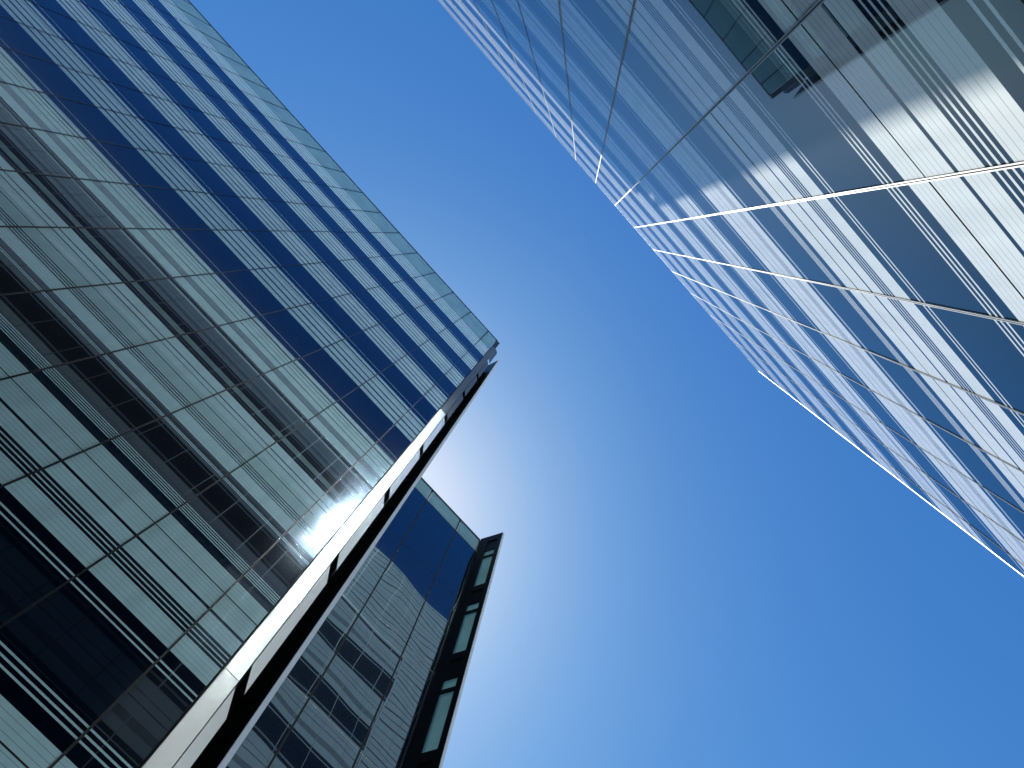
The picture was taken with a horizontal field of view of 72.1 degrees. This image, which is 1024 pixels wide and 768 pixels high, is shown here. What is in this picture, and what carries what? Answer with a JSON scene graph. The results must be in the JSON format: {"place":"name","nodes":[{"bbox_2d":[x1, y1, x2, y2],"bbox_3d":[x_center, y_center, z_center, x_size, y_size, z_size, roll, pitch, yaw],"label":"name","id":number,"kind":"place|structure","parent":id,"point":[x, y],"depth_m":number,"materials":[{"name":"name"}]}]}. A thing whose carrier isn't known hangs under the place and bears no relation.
{"place":"outdoors","nodes":[
{"label":"outdoors","id":0,"kind":"place"},
{"bbox_2d":[0,0,499,767],"bbox_3d":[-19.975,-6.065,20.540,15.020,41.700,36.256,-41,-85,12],"label":"glass office tower","id":1,"kind":"structure","parent":0,"point":[248,350],"depth_m":14.51,"materials":[{"name":"blue glass"},{"name":"white glass"},{"name":"metal"}]},
{"bbox_2d":[225,477,503,767],"bbox_3d":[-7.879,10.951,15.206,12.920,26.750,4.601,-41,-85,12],"label":"glass office block","id":2,"kind":"structure","parent":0,"point":[376,676],"depth_m":17.64,"materials":[{"name":"dark blue glass"},{"name":"metal"}]},
{"bbox_2d":[189,0,1023,767],"label":"sky","id":3,"kind":"structure","parent":0,"point":[694,568],"materials":[{"name":"blue"}]},
{"bbox_2d":[438,0,1023,576],"bbox_3d":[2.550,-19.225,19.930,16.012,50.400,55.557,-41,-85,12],"label":"fritted glass tower","id":4,"kind":"structure","parent":0,"point":[818,204],"depth_m":8.07,"materials":[{"name":"blue clear glass"},{"name":"glass"},{"name":"metal"}]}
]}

